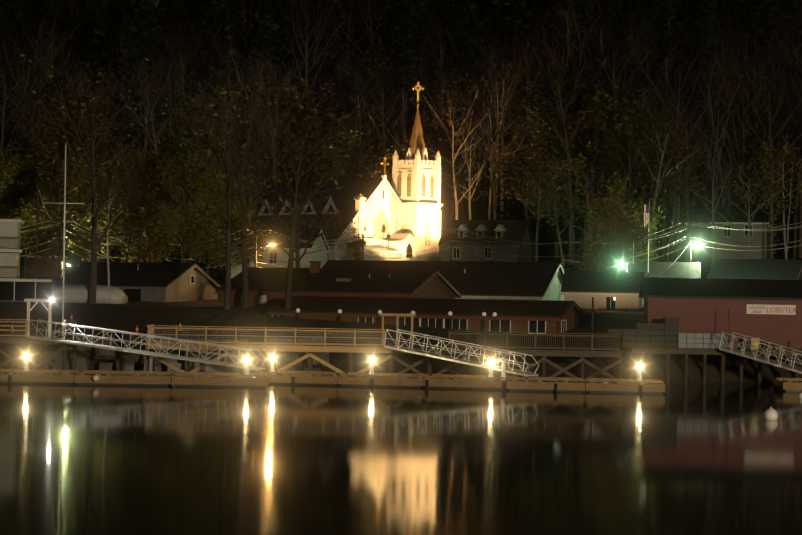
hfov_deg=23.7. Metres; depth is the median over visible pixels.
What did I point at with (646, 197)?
tree
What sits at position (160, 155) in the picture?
tree
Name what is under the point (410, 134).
tree
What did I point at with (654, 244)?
tree
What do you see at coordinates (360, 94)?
tree
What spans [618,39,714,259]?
tree
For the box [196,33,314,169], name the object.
tree
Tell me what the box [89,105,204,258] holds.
tree
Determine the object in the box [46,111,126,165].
tree
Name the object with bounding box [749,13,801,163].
tree
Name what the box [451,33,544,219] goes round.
tree
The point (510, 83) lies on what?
tree
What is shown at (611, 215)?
tree
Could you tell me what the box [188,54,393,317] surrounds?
tree
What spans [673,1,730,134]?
tree
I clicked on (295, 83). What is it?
tree
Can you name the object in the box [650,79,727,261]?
tree
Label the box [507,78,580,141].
tree
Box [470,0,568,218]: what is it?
tree
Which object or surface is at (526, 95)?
tree
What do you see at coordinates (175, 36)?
tree
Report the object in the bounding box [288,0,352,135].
tree
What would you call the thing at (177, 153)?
leaf
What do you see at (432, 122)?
birch
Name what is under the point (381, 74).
tree
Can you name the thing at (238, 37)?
tree
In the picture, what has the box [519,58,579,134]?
tree
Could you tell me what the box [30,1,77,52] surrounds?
tree
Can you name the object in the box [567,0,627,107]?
tree
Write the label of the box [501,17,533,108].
spruce
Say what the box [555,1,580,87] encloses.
pine
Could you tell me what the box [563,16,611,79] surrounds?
tree
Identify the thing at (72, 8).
tree
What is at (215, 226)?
leaf
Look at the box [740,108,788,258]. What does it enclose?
tree
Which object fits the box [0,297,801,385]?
piers
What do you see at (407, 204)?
church
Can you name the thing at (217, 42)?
tree
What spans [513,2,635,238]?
tree
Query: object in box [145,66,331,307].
tree
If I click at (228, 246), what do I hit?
tree
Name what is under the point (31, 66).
tree
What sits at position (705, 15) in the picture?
pine
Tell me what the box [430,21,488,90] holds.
tree
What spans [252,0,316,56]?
tree
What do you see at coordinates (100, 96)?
tree
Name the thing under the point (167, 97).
tree
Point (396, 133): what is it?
tree
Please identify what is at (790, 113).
tree
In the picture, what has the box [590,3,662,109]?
tree
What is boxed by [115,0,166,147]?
pine
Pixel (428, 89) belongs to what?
spruce
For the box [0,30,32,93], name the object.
tree
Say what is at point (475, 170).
tree
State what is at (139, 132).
tree
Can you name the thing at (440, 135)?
tree
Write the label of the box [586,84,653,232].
tree
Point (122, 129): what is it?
spruce
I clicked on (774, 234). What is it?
tree
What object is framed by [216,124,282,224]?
tree
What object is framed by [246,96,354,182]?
tree
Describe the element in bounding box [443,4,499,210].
pine
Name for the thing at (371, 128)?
tree
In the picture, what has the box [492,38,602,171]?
tree
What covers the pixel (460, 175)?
tree
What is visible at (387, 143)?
spruce
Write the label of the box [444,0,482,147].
pine
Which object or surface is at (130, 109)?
tree
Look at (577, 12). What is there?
pine
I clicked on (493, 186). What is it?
tree
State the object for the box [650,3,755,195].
tree
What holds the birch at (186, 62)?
on the terrain
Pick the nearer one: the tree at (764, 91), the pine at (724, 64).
the tree at (764, 91)
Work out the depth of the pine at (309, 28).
308.30 m
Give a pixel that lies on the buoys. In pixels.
(770, 414)
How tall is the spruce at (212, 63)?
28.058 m
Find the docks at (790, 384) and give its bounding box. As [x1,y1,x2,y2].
[773,378,801,391]
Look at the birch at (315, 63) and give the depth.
342.40 m
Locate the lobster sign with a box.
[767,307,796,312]
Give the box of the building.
[560,271,644,308]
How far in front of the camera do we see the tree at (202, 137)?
300.73 m
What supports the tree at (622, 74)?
on the terrain
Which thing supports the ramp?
on the terrain
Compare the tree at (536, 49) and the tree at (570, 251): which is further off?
the tree at (536, 49)
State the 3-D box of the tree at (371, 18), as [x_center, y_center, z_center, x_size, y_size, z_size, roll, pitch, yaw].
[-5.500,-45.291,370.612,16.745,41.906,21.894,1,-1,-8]
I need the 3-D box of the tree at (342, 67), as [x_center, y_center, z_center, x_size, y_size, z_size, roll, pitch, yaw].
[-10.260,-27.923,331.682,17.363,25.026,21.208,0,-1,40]
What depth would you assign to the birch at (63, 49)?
368.75 m
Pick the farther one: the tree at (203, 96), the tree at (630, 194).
the tree at (203, 96)
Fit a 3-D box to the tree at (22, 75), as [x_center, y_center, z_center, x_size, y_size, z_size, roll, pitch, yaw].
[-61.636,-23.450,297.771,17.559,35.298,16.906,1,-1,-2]
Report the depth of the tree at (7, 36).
277.96 m
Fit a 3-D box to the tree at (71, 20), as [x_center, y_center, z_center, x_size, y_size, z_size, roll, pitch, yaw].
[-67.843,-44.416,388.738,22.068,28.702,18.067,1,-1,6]
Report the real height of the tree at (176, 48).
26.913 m
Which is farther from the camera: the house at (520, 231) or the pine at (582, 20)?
the pine at (582, 20)
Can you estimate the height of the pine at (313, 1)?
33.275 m
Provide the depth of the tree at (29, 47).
348.09 m
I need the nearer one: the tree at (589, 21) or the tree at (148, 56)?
the tree at (148, 56)
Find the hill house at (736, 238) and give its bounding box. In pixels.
[709,206,770,260]
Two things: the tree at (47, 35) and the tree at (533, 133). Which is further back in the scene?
the tree at (47, 35)
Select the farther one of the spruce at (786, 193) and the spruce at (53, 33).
the spruce at (53, 33)
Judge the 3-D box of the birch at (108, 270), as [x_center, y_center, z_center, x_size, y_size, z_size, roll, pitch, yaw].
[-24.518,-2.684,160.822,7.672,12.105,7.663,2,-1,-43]
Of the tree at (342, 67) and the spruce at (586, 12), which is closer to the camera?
the tree at (342, 67)
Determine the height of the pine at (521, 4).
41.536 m
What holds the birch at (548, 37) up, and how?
on the terrain
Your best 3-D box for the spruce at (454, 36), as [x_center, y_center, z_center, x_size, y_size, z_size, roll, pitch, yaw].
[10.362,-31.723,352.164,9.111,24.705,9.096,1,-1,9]
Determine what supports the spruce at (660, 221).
on the terrain
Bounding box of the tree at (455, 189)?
[381,66,512,219]
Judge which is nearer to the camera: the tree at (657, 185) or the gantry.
the gantry
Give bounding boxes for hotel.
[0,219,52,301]
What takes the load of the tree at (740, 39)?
on the terrain
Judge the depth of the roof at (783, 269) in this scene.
203.70 m
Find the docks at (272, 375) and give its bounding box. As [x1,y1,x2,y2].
[0,352,664,393]
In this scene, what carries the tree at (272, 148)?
on the terrain
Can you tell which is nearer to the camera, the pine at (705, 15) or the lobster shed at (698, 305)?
the lobster shed at (698, 305)
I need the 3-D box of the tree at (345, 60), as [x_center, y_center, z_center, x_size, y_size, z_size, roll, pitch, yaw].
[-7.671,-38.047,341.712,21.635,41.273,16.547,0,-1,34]
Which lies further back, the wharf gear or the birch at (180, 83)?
the birch at (180, 83)
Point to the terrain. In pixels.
(246, 324)
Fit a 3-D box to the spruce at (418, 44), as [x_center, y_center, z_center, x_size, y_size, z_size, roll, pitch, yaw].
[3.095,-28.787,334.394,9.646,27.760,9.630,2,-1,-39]
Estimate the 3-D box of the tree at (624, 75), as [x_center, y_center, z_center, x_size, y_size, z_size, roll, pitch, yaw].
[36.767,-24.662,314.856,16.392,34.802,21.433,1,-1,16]
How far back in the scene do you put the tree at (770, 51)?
347.93 m
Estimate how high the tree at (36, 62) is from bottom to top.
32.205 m
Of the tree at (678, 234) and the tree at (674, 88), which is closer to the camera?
the tree at (678, 234)
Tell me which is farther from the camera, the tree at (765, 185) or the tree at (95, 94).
the tree at (95, 94)
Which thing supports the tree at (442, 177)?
on the terrain
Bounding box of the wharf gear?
[607,309,789,349]
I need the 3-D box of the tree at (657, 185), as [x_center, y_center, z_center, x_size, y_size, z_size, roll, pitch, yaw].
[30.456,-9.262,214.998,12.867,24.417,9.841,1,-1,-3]
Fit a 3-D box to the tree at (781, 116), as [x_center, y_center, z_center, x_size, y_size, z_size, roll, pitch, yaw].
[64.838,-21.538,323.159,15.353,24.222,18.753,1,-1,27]
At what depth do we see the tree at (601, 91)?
333.88 m
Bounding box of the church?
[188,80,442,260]
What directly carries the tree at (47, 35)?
on the terrain
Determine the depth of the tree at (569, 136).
274.90 m
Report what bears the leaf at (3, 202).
on the terrain
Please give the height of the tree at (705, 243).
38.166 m
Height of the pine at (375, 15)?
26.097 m
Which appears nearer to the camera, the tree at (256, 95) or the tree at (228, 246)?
the tree at (228, 246)
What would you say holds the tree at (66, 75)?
on the terrain
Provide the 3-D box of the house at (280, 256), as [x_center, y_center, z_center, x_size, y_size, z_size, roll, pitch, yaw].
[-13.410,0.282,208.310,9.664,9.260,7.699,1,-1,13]
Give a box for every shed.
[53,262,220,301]
[639,277,801,351]
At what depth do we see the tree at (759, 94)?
286.32 m
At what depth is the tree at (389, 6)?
331.16 m
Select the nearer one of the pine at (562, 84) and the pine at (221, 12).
the pine at (562, 84)
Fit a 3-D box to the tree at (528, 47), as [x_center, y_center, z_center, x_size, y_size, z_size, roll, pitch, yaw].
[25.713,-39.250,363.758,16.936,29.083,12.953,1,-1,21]
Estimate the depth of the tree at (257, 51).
295.30 m
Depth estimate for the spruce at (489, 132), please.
333.58 m
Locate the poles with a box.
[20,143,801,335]
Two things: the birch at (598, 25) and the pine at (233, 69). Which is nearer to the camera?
the pine at (233, 69)
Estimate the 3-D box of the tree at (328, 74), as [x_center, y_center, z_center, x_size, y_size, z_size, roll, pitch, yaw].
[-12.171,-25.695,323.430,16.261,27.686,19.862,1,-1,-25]
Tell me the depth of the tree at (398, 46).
371.67 m
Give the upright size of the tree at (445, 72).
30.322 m
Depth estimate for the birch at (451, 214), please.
273.07 m
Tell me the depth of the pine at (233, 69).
296.69 m
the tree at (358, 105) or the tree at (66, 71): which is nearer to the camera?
the tree at (358, 105)
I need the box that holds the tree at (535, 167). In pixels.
[484,116,567,219]
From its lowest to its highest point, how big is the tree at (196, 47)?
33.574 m
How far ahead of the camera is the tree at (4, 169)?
193.08 m
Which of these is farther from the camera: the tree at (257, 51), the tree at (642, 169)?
the tree at (257, 51)
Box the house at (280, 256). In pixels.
[231,227,329,278]
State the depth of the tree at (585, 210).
289.20 m
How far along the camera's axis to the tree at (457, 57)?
327.08 m
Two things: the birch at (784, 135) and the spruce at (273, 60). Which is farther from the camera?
the spruce at (273, 60)
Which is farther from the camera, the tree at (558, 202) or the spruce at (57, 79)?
the spruce at (57, 79)
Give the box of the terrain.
[0,68,801,383]
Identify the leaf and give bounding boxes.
[0,80,44,209]
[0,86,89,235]
[0,142,33,217]
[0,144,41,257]
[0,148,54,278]
[10,151,109,240]
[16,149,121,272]
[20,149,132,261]
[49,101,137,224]
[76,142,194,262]
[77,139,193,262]
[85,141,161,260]
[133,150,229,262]
[142,145,216,262]
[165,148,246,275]
[183,170,247,268]
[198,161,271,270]
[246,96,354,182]
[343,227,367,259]
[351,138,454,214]
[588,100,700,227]
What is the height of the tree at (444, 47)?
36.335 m
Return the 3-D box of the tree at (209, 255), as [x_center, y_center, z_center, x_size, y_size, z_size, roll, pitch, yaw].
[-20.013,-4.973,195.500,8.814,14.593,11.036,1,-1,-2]
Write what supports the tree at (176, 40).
on the terrain
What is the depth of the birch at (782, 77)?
359.58 m
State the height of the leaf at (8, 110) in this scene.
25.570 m
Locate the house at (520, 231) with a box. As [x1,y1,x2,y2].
[438,220,534,261]
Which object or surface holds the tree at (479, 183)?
on the terrain
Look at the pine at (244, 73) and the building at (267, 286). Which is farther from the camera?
the pine at (244, 73)
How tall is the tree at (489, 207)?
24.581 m
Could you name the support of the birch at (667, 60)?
on the terrain
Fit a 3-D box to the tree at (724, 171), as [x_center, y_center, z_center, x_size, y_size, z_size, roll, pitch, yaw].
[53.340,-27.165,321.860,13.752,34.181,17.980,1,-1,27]
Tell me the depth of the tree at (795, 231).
276.71 m
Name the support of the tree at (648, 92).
on the terrain
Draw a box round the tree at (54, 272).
[23,236,124,276]
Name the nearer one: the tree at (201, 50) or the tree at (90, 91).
the tree at (90, 91)
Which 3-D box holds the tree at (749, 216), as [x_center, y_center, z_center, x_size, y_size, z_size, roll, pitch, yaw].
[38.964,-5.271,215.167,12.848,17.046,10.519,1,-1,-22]
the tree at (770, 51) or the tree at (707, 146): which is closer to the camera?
the tree at (707, 146)
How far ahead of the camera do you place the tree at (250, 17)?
351.03 m
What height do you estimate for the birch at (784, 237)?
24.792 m
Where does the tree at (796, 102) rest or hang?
on the terrain
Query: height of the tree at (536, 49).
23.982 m
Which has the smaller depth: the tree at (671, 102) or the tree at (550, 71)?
the tree at (671, 102)
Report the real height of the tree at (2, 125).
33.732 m
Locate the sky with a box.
[2,0,797,73]
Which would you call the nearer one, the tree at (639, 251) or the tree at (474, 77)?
the tree at (639, 251)
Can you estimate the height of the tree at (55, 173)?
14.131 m
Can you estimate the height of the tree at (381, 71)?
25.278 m
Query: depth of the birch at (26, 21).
372.66 m
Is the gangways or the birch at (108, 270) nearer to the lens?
the gangways
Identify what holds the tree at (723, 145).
on the terrain
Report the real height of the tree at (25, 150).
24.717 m
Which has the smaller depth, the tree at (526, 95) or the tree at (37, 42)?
the tree at (526, 95)
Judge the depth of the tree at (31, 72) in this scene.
281.81 m
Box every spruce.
[21,71,76,234]
[29,1,66,71]
[110,119,141,253]
[189,52,224,176]
[260,0,284,102]
[373,128,394,177]
[397,26,439,159]
[413,39,440,135]
[426,41,443,118]
[433,31,473,142]
[472,78,511,175]
[475,26,496,120]
[483,118,522,219]
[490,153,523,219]
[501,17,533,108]
[505,81,568,260]
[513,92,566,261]
[568,2,603,110]
[634,142,671,225]
[654,136,676,217]
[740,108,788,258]
[747,92,790,214]
[789,137,801,187]
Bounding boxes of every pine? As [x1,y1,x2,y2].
[0,0,33,127]
[0,70,19,203]
[28,0,80,101]
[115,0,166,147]
[206,1,233,100]
[215,55,252,167]
[233,36,256,160]
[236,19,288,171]
[257,22,293,182]
[268,21,332,120]
[276,0,317,84]
[277,23,303,102]
[301,0,321,107]
[311,0,346,129]
[311,54,358,175]
[363,0,385,46]
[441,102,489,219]
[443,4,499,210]
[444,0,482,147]
[479,97,518,219]
[491,0,532,170]
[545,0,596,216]
[548,65,583,239]
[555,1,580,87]
[559,0,584,49]
[560,7,585,83]
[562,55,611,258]
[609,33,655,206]
[688,9,737,183]
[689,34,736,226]
[706,35,737,159]
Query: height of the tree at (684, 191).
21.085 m
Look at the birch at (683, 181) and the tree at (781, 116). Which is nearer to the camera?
the birch at (683, 181)
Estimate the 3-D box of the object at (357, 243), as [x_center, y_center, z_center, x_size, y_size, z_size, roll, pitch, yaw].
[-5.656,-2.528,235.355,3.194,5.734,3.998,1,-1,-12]
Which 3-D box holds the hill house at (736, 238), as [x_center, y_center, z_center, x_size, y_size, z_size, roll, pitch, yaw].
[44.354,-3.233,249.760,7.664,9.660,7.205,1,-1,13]
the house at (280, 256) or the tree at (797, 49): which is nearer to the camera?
the house at (280, 256)
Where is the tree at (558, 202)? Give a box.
[507,148,600,269]
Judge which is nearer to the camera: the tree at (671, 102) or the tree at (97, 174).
the tree at (97, 174)
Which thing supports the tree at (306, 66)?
on the terrain
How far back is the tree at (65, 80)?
300.15 m
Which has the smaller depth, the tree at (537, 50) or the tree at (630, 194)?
the tree at (630, 194)
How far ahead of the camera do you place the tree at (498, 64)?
359.65 m
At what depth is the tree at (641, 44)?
335.77 m
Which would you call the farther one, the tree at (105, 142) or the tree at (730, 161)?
the tree at (105, 142)
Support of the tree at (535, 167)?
on the terrain
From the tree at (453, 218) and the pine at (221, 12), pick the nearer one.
the tree at (453, 218)
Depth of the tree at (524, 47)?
370.41 m
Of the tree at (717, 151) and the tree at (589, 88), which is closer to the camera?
the tree at (717, 151)
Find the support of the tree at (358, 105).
on the terrain
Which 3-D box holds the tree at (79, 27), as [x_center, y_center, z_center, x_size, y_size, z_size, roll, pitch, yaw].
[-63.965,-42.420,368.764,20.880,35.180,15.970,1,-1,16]
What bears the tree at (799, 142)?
on the terrain
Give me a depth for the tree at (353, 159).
296.90 m
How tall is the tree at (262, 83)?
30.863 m
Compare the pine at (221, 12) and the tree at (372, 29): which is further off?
the tree at (372, 29)
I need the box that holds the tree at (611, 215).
[573,190,654,271]
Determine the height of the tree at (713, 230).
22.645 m
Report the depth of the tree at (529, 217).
304.01 m
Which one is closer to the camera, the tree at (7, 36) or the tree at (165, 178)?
the tree at (165, 178)
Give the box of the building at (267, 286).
[215,261,460,307]
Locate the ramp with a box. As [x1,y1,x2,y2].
[9,306,267,333]
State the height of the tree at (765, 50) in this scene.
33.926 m
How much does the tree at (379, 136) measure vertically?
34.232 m
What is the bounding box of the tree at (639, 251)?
[577,169,672,261]
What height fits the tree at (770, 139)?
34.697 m
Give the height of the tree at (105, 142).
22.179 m
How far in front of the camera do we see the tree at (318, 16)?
336.89 m
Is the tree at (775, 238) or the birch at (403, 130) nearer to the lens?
the tree at (775, 238)
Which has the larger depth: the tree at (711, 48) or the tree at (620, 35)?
the tree at (620, 35)
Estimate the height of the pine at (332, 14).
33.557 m
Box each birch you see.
[0,1,60,128]
[20,79,104,154]
[32,23,79,81]
[58,166,157,285]
[95,61,200,172]
[106,49,192,131]
[138,20,222,158]
[138,22,222,149]
[155,53,220,157]
[283,35,340,91]
[291,45,335,97]
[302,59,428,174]
[326,23,412,165]
[342,52,442,149]
[345,13,405,138]
[367,62,450,144]
[386,16,475,156]
[396,71,520,219]
[404,93,465,155]
[531,11,591,132]
[539,61,621,200]
[561,0,630,75]
[576,15,620,90]
[622,24,701,183]
[625,2,704,130]
[661,95,736,247]
[720,99,801,258]
[735,109,800,167]
[736,98,800,181]
[758,53,793,158]
[766,127,801,251]
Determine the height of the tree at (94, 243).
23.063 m
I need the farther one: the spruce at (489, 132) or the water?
the spruce at (489, 132)
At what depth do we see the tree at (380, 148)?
288.64 m
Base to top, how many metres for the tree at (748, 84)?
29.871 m
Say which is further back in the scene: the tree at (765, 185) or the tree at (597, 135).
the tree at (597, 135)
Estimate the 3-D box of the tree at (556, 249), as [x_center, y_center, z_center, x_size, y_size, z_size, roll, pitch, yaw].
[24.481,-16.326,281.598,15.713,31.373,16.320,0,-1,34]
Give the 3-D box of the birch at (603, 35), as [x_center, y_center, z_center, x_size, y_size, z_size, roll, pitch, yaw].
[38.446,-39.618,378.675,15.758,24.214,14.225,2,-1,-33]
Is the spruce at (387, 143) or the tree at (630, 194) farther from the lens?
the spruce at (387, 143)
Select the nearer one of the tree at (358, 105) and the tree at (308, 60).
the tree at (358, 105)
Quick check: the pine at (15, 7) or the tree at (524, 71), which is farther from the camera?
the pine at (15, 7)
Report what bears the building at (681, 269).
on the terrain
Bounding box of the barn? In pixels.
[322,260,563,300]
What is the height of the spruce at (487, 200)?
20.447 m
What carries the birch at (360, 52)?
on the terrain
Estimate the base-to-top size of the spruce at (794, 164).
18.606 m
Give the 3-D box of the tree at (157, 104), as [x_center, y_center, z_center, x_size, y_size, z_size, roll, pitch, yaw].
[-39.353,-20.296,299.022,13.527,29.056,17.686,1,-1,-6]
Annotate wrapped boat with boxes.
[51,284,127,303]
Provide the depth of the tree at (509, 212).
260.74 m
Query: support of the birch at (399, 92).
on the terrain
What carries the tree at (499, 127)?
on the terrain
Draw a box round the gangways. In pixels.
[27,319,801,377]
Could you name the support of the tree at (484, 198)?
on the terrain
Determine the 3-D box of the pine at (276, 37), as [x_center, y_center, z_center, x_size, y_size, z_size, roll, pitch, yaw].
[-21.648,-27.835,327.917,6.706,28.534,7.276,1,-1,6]
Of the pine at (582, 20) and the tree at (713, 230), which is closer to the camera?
the tree at (713, 230)
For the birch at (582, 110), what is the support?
on the terrain
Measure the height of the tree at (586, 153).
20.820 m
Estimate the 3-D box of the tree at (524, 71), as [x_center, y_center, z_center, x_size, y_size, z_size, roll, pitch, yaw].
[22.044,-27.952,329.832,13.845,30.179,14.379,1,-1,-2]
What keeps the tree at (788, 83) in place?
on the terrain
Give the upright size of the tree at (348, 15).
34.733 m
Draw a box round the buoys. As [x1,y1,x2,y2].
[764,393,801,419]
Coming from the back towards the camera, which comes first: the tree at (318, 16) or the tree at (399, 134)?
the tree at (318, 16)
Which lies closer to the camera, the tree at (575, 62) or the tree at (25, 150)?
the tree at (25, 150)
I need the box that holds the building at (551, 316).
[268,296,586,333]
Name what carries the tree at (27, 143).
on the terrain
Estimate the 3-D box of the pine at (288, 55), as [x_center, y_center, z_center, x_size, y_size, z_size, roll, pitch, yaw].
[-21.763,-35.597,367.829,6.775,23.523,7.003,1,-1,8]
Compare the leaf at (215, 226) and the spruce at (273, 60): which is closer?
the leaf at (215, 226)
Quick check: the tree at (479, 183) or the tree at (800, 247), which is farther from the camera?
the tree at (479, 183)
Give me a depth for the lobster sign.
126.79 m
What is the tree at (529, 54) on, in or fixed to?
on the terrain
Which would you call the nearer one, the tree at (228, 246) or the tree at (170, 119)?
the tree at (228, 246)
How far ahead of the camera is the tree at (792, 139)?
313.11 m
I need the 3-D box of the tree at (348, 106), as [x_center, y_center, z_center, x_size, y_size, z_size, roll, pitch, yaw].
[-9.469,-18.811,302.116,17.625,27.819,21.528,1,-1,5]
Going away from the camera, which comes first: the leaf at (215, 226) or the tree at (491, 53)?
the leaf at (215, 226)
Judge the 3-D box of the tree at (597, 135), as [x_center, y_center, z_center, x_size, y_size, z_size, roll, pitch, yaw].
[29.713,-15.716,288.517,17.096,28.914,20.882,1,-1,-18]
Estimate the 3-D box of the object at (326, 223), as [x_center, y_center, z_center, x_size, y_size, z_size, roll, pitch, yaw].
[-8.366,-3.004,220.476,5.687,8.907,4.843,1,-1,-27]
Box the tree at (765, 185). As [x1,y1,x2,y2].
[727,133,801,258]
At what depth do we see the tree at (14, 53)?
321.96 m
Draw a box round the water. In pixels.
[0,382,801,534]
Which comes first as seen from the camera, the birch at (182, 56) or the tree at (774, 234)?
the tree at (774, 234)
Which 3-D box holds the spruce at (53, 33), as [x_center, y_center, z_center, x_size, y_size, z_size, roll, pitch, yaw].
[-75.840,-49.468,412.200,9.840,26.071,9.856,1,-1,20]
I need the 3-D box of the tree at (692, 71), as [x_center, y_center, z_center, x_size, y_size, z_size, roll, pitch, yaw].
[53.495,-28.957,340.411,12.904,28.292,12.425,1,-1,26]
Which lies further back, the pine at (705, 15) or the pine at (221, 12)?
the pine at (221, 12)
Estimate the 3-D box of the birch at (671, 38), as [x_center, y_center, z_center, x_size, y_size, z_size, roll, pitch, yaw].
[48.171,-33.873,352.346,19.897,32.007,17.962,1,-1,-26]
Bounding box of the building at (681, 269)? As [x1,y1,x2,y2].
[595,261,700,277]
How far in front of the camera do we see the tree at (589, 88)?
281.46 m
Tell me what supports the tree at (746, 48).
on the terrain
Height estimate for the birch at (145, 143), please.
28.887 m
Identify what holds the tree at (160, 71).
on the terrain
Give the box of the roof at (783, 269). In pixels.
[707,259,801,279]
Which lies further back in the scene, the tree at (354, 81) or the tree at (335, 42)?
the tree at (335, 42)
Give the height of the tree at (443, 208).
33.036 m
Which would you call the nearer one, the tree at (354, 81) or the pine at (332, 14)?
the tree at (354, 81)
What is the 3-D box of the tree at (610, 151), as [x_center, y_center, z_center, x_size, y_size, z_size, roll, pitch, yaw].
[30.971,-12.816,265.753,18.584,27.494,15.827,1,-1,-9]
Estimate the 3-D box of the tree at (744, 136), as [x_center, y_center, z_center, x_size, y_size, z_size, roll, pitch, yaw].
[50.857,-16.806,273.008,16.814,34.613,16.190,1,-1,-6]
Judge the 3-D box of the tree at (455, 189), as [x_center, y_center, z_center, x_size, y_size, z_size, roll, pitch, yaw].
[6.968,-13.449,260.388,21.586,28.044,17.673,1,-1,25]
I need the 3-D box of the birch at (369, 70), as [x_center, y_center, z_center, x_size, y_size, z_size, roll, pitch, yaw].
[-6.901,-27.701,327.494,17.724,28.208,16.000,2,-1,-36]
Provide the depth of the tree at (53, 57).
312.08 m
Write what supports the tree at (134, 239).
on the terrain
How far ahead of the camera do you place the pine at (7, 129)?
266.32 m

